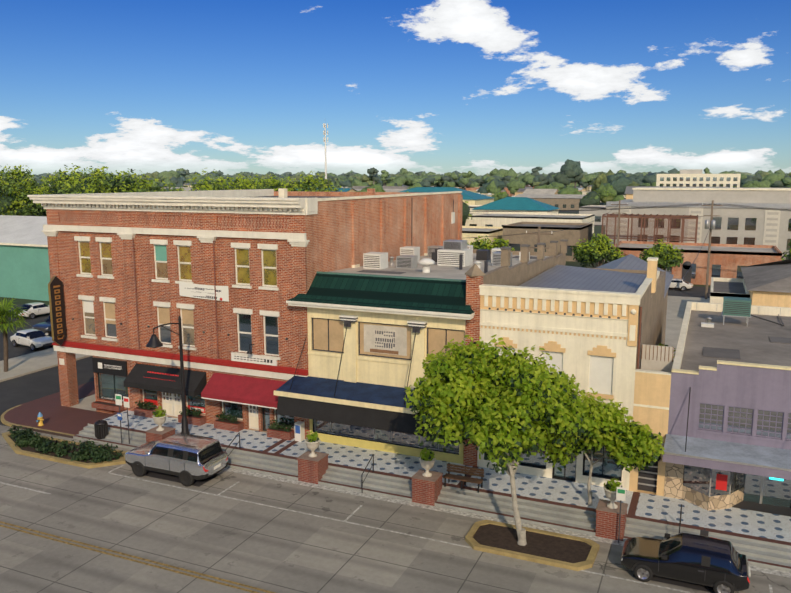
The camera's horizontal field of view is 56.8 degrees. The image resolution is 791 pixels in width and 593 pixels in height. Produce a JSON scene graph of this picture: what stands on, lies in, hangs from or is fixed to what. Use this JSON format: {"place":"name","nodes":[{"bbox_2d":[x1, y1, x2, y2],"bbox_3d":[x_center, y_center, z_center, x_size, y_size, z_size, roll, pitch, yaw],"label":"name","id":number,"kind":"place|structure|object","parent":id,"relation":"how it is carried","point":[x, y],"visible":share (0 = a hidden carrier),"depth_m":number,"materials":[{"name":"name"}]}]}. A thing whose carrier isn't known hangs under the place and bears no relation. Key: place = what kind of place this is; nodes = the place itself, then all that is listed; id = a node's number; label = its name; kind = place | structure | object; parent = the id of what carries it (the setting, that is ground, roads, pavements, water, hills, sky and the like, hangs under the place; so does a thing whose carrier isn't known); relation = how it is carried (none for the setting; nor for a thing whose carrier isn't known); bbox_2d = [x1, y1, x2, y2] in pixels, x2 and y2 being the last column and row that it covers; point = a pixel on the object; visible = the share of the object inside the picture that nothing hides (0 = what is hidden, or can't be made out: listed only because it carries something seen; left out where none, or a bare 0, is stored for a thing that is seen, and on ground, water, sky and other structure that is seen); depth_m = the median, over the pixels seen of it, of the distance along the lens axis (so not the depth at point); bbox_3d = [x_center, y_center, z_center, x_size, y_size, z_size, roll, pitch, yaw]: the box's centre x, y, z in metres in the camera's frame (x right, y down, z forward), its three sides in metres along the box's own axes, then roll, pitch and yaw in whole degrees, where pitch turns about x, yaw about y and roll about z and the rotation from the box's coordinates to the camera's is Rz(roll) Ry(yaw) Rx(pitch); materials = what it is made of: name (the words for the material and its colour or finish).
{"place":"outdoors","nodes":[
{"label":"outdoors","id":0,"kind":"place"},
{"bbox_2d":[0,348,91,381],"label":"sidewalk","id":1,"kind":"structure","parent":0,"point":[23,365],"depth_m":57.90,"materials":[{"name":"concrete"}]},
{"bbox_2d":[0,297,30,371],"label":"palm tree","id":2,"kind":"object","parent":1,"relation":"on","point":[6,306],"visible":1,"depth_m":55.05,"materials":[{"name":"green plant"}]},
{"bbox_2d":[323,123,327,178],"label":"cell tower","id":3,"kind":"structure","parent":0,"point":[324,132],"depth_m":481.80,"materials":[{"name":"white metal"}]},
{"bbox_2d":[0,286,710,426],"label":"parking lot","id":4,"kind":"structure","parent":0,"point":[17,391],"depth_m":58.17,"materials":[{"name":"grey asphalt"}]},
{"bbox_2d":[10,329,53,350],"bbox_3d":[-31.776,3.701,64.141,4.809,1.440,1.926,6,11,33],"label":"white car","id":5,"kind":"object","parent":4,"relation":"on","point":[35,340],"visible":0.96,"depth_m":63.46,"materials":[{"name":"metal"}]},
{"bbox_2d":[18,302,49,319],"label":"parked car","id":6,"kind":"object","parent":4,"relation":"on","point":[37,309],"visible":0.65,"depth_m":77.33,"materials":[{"name":"metal"}]},
{"bbox_2d":[32,315,51,336],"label":"car","id":7,"kind":"object","parent":4,"relation":"on","point":[44,327],"visible":0.23,"depth_m":67.78,"materials":[{"name":"metal"}]},
{"bbox_2d":[469,200,790,298],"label":"utility pole","id":8,"kind":"object","parent":4,"relation":"on","point":[712,223],"visible":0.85,"depth_m":88.55,"materials":[{"name":"brown wood"}]},
{"bbox_2d":[639,238,684,270],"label":"tree","id":9,"kind":"object","parent":4,"relation":"on","point":[668,256],"visible":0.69,"depth_m":88.11,"materials":[{"name":"green plant"}]},
{"bbox_2d":[668,278,692,290],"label":"white car","id":10,"kind":"object","parent":4,"relation":"on","point":[683,285],"visible":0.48,"depth_m":96.33,"materials":[{"name":"metal"}]},
{"bbox_2d":[781,240,790,260],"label":"tree","id":11,"kind":"object","parent":4,"relation":"on","point":[786,255],"visible":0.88,"depth_m":83.17,"materials":[{"name":"green plant"}]},
{"bbox_2d":[0,425,790,592],"bbox_3d":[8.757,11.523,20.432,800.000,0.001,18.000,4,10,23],"label":"road","id":12,"kind":"structure","parent":0,"point":[275,550],"depth_m":29.61,"materials":[{"name":"grey asphalt"}]},
{"bbox_2d":[2,430,126,468],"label":"planter island","id":13,"kind":"structure","parent":12,"relation":"on","point":[32,452],"depth_m":38.82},
{"bbox_2d":[7,425,122,462],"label":"island shrubs","id":14,"kind":"object","parent":13,"relation":"on","point":[97,453],"visible":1,"depth_m":39.24,"materials":[{"name":"green plant"}]},
{"bbox_2d":[125,433,227,486],"bbox_3d":[-10.938,7.941,36.495,5.009,1.923,2.130,4,10,23],"label":"silver suv","id":15,"kind":"object","parent":12,"relation":"on","point":[185,459],"visible":1,"depth_m":35.62,"materials":[{"name":"metal"}]},
{"bbox_2d":[0,463,790,592],"bbox_3d":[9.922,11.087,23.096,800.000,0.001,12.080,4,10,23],"label":"road markings","id":16,"kind":"object","parent":12,"relation":"on","point":[621,543],"visible":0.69,"depth_m":30.87,"materials":[{"name":"white paint"}]},
{"bbox_2d":[465,520,599,570],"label":"planter island","id":17,"kind":"structure","parent":12,"relation":"on","point":[574,553],"depth_m":29.33,"materials":[{"name":"brown soil"}]},
{"bbox_2d":[403,335,595,545],"bbox_3d":[3.950,5.686,29.769,6.350,8.399,7.447,-8,12,-42],"label":"street tree","id":18,"kind":"object","parent":17,"relation":"on","point":[510,408],"visible":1,"depth_m":28.02,"materials":[{"name":"green plant"}]},
{"bbox_2d":[621,532,750,592],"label":"black hatchback","id":19,"kind":"object","parent":12,"relation":"on","point":[702,563],"visible":1,"depth_m":26.42,"materials":[{"name":"metal"}]},
{"bbox_2d":[0,202,790,516],"bbox_3d":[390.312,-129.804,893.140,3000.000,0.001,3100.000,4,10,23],"label":"ground","id":20,"kind":"structure","parent":0,"point":[597,229],"depth_m":124.19,"materials":[{"name":"grey concrete"}]},
{"bbox_2d":[0,166,45,215],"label":"live oak","id":21,"kind":"object","parent":20,"relation":"on","point":[14,203],"visible":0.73,"depth_m":108.04,"materials":[{"name":"green plant"}]},
{"bbox_2d":[0,215,49,300],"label":"building","id":22,"kind":"structure","parent":20,"relation":"on","point":[24,266],"depth_m":89.45,"materials":[{"name":"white paint"}]},
{"bbox_2d":[1,165,61,215],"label":"live oak","id":23,"kind":"object","parent":20,"relation":"on","point":[19,173],"visible":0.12,"depth_m":126.71,"materials":[{"name":"green plant"}]},
{"bbox_2d":[28,163,145,215],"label":"live oak","id":24,"kind":"object","parent":20,"relation":"on","point":[53,189],"visible":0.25,"depth_m":107.75,"materials":[{"name":"green plant"}]},
{"bbox_2d":[57,168,174,193],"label":"live oak","id":25,"kind":"object","parent":20,"relation":"on","point":[117,184],"visible":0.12,"depth_m":99.09,"materials":[{"name":"green plant"}]},
{"bbox_2d":[176,168,263,190],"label":"live oak","id":26,"kind":"object","parent":20,"relation":"on","point":[204,186],"visible":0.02,"depth_m":103.62,"materials":[{"name":"green plant"}]},
{"bbox_2d":[27,188,462,438],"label":"brick building","id":27,"kind":"structure","parent":20,"relation":"on","point":[225,275],"depth_m":42.31,"materials":[{"name":"red brick"}]},
{"bbox_2d":[231,172,297,190],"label":"live oak","id":28,"kind":"object","parent":20,"relation":"on","point":[273,184],"visible":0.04,"depth_m":122.96,"materials":[{"name":"green plant"}]},
{"bbox_2d":[274,171,343,191],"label":"live oak","id":29,"kind":"object","parent":20,"relation":"on","point":[312,185],"visible":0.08,"depth_m":109.22,"materials":[{"name":"green plant"}]},
{"bbox_2d":[163,189,471,225],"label":"tree line trees","id":30,"kind":"object","parent":20,"relation":"on","point":[465,211],"visible":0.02,"depth_m":180.10,"materials":[{"name":"green plant"}]},
{"bbox_2d":[0,159,710,189],"bbox_3d":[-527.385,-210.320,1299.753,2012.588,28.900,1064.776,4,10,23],"label":"trees","id":31,"kind":"object","parent":20,"relation":"on","point":[571,171],"visible":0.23,"depth_m":603.84,"materials":[{"name":"green plant"}]},
{"bbox_2d":[0,181,770,209],"bbox_3d":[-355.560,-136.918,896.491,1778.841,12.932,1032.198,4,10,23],"label":"town buildings","id":32,"kind":"structure","parent":20,"relation":"on","point":[552,197],"depth_m":346.92,"materials":[{"name":"concrete"}]},
{"bbox_2d":[2,168,790,189],"bbox_3d":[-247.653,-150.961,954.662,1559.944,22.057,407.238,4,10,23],"label":"trees","id":33,"kind":"object","parent":20,"relation":"on","point":[780,178],"visible":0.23,"depth_m":672.09,"materials":[{"name":"green plant"}]},
{"bbox_2d":[21,170,790,203],"bbox_3d":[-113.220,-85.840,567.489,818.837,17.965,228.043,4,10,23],"label":"trees","id":34,"kind":"object","parent":20,"relation":"on","point":[619,182],"visible":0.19,"depth_m":438.04,"materials":[{"name":"green plant"}]},
{"bbox_2d":[29,170,786,177],"bbox_3d":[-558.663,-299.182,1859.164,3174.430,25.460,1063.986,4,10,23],"label":"distant trees","id":35,"kind":"object","parent":20,"relation":"on","point":[480,176],"depth_m":1246.49,"materials":[{"name":"green plant"}]},
{"bbox_2d":[274,239,567,466],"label":"commercial building","id":36,"kind":"structure","parent":20,"relation":"on","point":[380,327],"depth_m":37.58,"materials":[{"name":"beige paint"}]},
{"bbox_2d":[400,187,493,204],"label":"teal roof hall","id":37,"kind":"structure","parent":20,"relation":"on","point":[471,198],"depth_m":292.18,"materials":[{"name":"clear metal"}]},
{"bbox_2d":[151,182,790,206],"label":"trees","id":38,"kind":"object","parent":20,"relation":"on","point":[604,194],"visible":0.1,"depth_m":288.09,"materials":[{"name":"green plant"}]},
{"bbox_2d":[469,205,481,214],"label":"building","id":39,"kind":"structure","parent":20,"relation":"on","point":[471,207],"depth_m":247.28,"materials":[{"name":"white paint"}]},
{"bbox_2d":[462,226,502,244],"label":"shop building","id":40,"kind":"structure","parent":20,"relation":"on","point":[469,233],"depth_m":135.58,"materials":[{"name":"beige paint"}]},
{"bbox_2d":[467,235,514,250],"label":"tree","id":41,"kind":"object","parent":20,"relation":"on","point":[496,243],"visible":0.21,"depth_m":82.30,"materials":[{"name":"green plant"}]},
{"bbox_2d":[465,212,594,232],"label":"building","id":42,"kind":"structure","parent":20,"relation":"on","point":[496,219],"depth_m":188.57,"materials":[{"name":"white paint"}]},
{"bbox_2d":[525,226,552,248],"bbox_3d":[12.443,-0.876,64.146,2.400,10.500,0.320,4,10,23],"label":"utility pole","id":43,"kind":"object","parent":20,"relation":"on","point":[539,233],"visible":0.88,"depth_m":63.31,"materials":[{"name":"brown wood"}]},
{"bbox_2d":[477,257,665,490],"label":"white shop building","id":44,"kind":"structure","parent":20,"relation":"on","point":[594,329],"depth_m":33.88,"materials":[{"name":"paint"}]},
{"bbox_2d":[579,205,605,224],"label":"building","id":45,"kind":"structure","parent":20,"relation":"on","point":[598,213],"depth_m":231.07,"materials":[{"name":"white paint"}]},
{"bbox_2d":[570,233,626,267],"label":"tree","id":46,"kind":"object","parent":20,"relation":"on","point":[599,249],"visible":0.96,"depth_m":90.31,"materials":[{"name":"green plant"}]},
{"bbox_2d":[611,200,627,246],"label":"utility pole","id":47,"kind":"object","parent":20,"relation":"on","point":[618,221],"visible":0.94,"depth_m":105.64,"materials":[{"name":"brown wood"}]},
{"bbox_2d":[596,254,673,343],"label":"building","id":48,"kind":"structure","parent":20,"relation":"on","point":[630,262],"depth_m":59.94,"materials":[{"name":"grey paint"}]},
{"bbox_2d":[600,213,697,264],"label":"steel pergola","id":49,"kind":"object","parent":20,"relation":"on","point":[655,221],"visible":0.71,"depth_m":115.66,"materials":[{"name":"brown metal"}]},
{"bbox_2d":[604,187,790,261],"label":"grey block building","id":50,"kind":"structure","parent":20,"relation":"on","point":[737,224],"depth_m":122.48,"materials":[{"name":"concrete"}]},
{"bbox_2d":[662,296,790,515],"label":"commercial building","id":51,"kind":"structure","parent":20,"relation":"on","point":[727,444],"depth_m":31.61,"materials":[{"name":"paint"}]},
{"bbox_2d":[0,0,790,175],"label":"sky","id":52,"kind":"structure","parent":0,"point":[231,87],"materials":[{"name":"blue"}]},
{"bbox_2d":[1,381,790,571],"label":"sidewalk","id":53,"kind":"structure","parent":0,"point":[759,539],"depth_m":34.20,"materials":[{"name":"tile"}]},
{"bbox_2d":[36,412,43,425],"bbox_3d":[-21.057,7.242,43.328,0.420,0.830,0.410,4,10,23],"label":"fire hydrant","id":54,"kind":"object","parent":53,"relation":"on","point":[40,419],"visible":1,"depth_m":43.27,"materials":[{"name":"yellow metal"}]},
{"bbox_2d":[94,420,107,438],"bbox_3d":[-16.604,7.491,41.294,0.690,0.990,0.690,4,10,23],"label":"litter bin","id":55,"kind":"object","parent":53,"relation":"on","point":[101,428],"visible":0.98,"depth_m":41.05,"materials":[{"name":"black paint"}]},
{"bbox_2d":[91,401,123,411],"bbox_3d":[-17.806,6.790,45.261,2.200,0.304,0.445,4,10,23],"label":"planter box","id":56,"kind":"object","parent":53,"relation":"on","point":[105,406],"visible":0.89,"depth_m":45.11,"materials":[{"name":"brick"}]},
{"bbox_2d":[115,393,121,443],"bbox_3d":[-15.146,6.694,40.240,0.450,2.900,0.080,4,10,23],"label":"parking sign","id":57,"kind":"object","parent":53,"relation":"on","point":[118,398],"visible":1,"depth_m":40.12,"materials":[{"name":"metal"}]},
{"bbox_2d":[123,396,129,443],"bbox_3d":[-14.693,6.782,40.167,0.400,2.750,0.080,4,10,23],"label":"parking sign","id":58,"kind":"object","parent":53,"relation":"on","point":[126,401],"visible":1,"depth_m":40.02,"materials":[{"name":"metal"}]},
{"bbox_2d":[134,400,158,417],"bbox_3d":[-14.985,6.681,43.954,1.447,0.937,0.670,4,10,23],"label":"planter box","id":59,"kind":"object","parent":53,"relation":"on","point":[144,411],"visible":1,"depth_m":43.80,"materials":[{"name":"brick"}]},
{"bbox_2d":[145,406,175,442],"bbox_3d":[-12.728,7.159,39.601,1.160,2.486,1.100,4,10,23],"label":"planter pedestal","id":60,"kind":"object","parent":53,"relation":"on","point":[160,432],"visible":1,"depth_m":39.33,"materials":[{"name":"brick"}]},
{"bbox_2d":[146,315,189,433],"bbox_3d":[-12.142,4.516,39.142,0.880,6.750,2.707,4,10,23],"label":"street lamp","id":61,"kind":"object","parent":53,"relation":"on","point":[154,341],"visible":0.96,"depth_m":39.94,"materials":[{"name":"black metal"}]},
{"bbox_2d":[178,407,205,425],"bbox_3d":[-11.867,6.900,42.616,1.611,0.934,0.701,4,10,23],"label":"planter box","id":62,"kind":"object","parent":53,"relation":"on","point":[194,417],"visible":0.75,"depth_m":42.40,"materials":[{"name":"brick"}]},
{"bbox_2d":[214,411,243,431],"bbox_3d":[-9.496,7.056,41.608,1.650,0.949,0.671,4,10,23],"label":"planter box","id":63,"kind":"object","parent":53,"relation":"on","point":[227,423],"visible":1,"depth_m":41.47,"materials":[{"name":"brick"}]},
{"bbox_2d":[225,432,239,467],"bbox_3d":[-8.439,7.938,37.907,0.050,1.490,1.310,4,10,23],"label":"handrail","id":64,"kind":"object","parent":53,"relation":"on","point":[236,445],"visible":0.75,"depth_m":38.07,"materials":[{"name":"black metal"}]},
{"bbox_2d":[267,420,294,439],"bbox_3d":[-6.299,7.277,40.266,1.500,0.940,0.607,4,10,23],"label":"planter box","id":65,"kind":"object","parent":53,"relation":"on","point":[281,432],"visible":1,"depth_m":40.12,"materials":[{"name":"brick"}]},
{"bbox_2d":[294,421,304,441],"bbox_3d":[-5.212,7.329,39.757,0.400,1.000,0.410,4,10,23],"label":"news box","id":66,"kind":"object","parent":53,"relation":"on","point":[299,428],"visible":1,"depth_m":39.61,"materials":[{"name":"white metal"}]},
{"bbox_2d":[297,431,328,483],"bbox_3d":[-4.051,7.742,35.902,1.160,2.518,1.100,4,10,23],"label":"planter pedestal","id":67,"kind":"object","parent":53,"relation":"on","point":[312,466],"visible":1,"depth_m":35.60,"materials":[{"name":"brick"}]},
{"bbox_2d":[361,454,373,492],"bbox_3d":[-1.323,8.429,34.875,0.050,1.490,1.310,4,10,23],"label":"handrail","id":68,"kind":"object","parent":53,"relation":"on","point":[362,481],"visible":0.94,"depth_m":34.73,"materials":[{"name":"black metal"}]},
{"bbox_2d":[411,447,442,505],"bbox_3d":[1.458,8.105,33.552,1.160,2.553,1.100,4,10,23],"label":"planter pedestal","id":69,"kind":"object","parent":53,"relation":"on","point":[426,486],"visible":1,"depth_m":33.25,"materials":[{"name":"brick"}]},
{"bbox_2d":[443,463,483,492],"bbox_3d":[3.132,8.338,33.685,1.800,0.950,0.600,4,10,23],"label":"bench","id":70,"kind":"object","parent":53,"relation":"on","point":[449,476],"visible":1,"depth_m":33.72,"materials":[{"name":"brown wood"}]},
{"bbox_2d":[544,388,664,505],"bbox_3d":[8.359,6.566,30.754,5.550,5.403,3.690,4,10,23],"label":"street tree","id":71,"kind":"object","parent":53,"relation":"on","point":[632,443],"visible":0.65,"depth_m":29.60,"materials":[{"name":"green plant"}]},
{"bbox_2d":[595,478,627,540],"bbox_3d":[8.986,8.695,30.356,1.160,2.410,1.100,4,10,23],"label":"planter pedestal","id":72,"kind":"object","parent":53,"relation":"on","point":[607,518],"visible":0.85,"depth_m":30.06,"materials":[{"name":"brick"}]},
{"bbox_2d":[616,486,625,542],"bbox_3d":[9.064,8.808,29.535,0.360,2.450,0.080,4,10,23],"label":"parking sign","id":73,"kind":"object","parent":53,"relation":"on","point":[620,493],"visible":1,"depth_m":29.39,"materials":[{"name":"metal"}]},
{"bbox_2d":[629,369,670,495],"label":"alley gate wall","id":74,"kind":"structure","parent":53,"relation":"on","point":[651,398],"depth_m":32.53,"materials":[{"name":"white paint"}]},
{"bbox_2d":[641,344,673,371],"bbox_3d":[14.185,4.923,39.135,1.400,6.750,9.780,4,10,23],"label":"fence","id":75,"kind":"object","parent":74,"relation":"on","point":[656,358],"visible":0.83,"depth_m":34.27,"materials":[{"name":"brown wood"}]},
{"bbox_2d":[679,504,681,532],"bbox_3d":[11.439,9.310,29.438,0.050,1.490,1.310,4,10,23],"label":"handrail","id":76,"kind":"object","parent":53,"relation":"on","point":[680,518],"visible":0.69,"depth_m":29.29,"materials":[{"name":"black metal"}]},
{"bbox_2d":[700,528,708,535],"bbox_3d":[11.957,9.599,28.401,0.300,1.250,0.075,4,10,23],"label":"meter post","id":77,"kind":"object","parent":53,"relation":"on","point":[704,532],"visible":0.47,"depth_m":28.29,"materials":[{"name":"metal"}]},
{"bbox_2d":[473,197,559,213],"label":"teal building","id":78,"kind":"structure","parent":0,"point":[516,204],"depth_m":214.79,"materials":[{"name":"white paint"}]},
{"bbox_2d":[502,222,592,261],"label":"shop building","id":79,"kind":"structure","parent":0,"point":[574,235],"depth_m":132.40,"materials":[{"name":"brown brick"}]},
{"bbox_2d":[612,241,781,284],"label":"brick building","id":80,"kind":"structure","parent":0,"point":[728,260],"depth_m":101.44,"materials":[{"name":"orange brick"}]},
{"bbox_2d":[682,261,691,282],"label":"arched door","id":81,"kind":"structure","parent":80,"relation":"in","point":[686,267],"depth_m":102.03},
{"bbox_2d":[656,169,740,187],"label":"building","id":82,"kind":"structure","parent":0,"point":[690,178],"depth_m":414.90,"materials":[{"name":"white paint"}]},
{"bbox_2d":[709,277,749,302],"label":"building","id":83,"kind":"structure","parent":0,"point":[720,288],"depth_m":76.06,"materials":[{"name":"white paint"}]},
{"bbox_2d":[741,259,790,307],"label":"building","id":84,"kind":"structure","parent":0,"point":[767,284],"depth_m":67.57,"materials":[{"name":"beige paint"}]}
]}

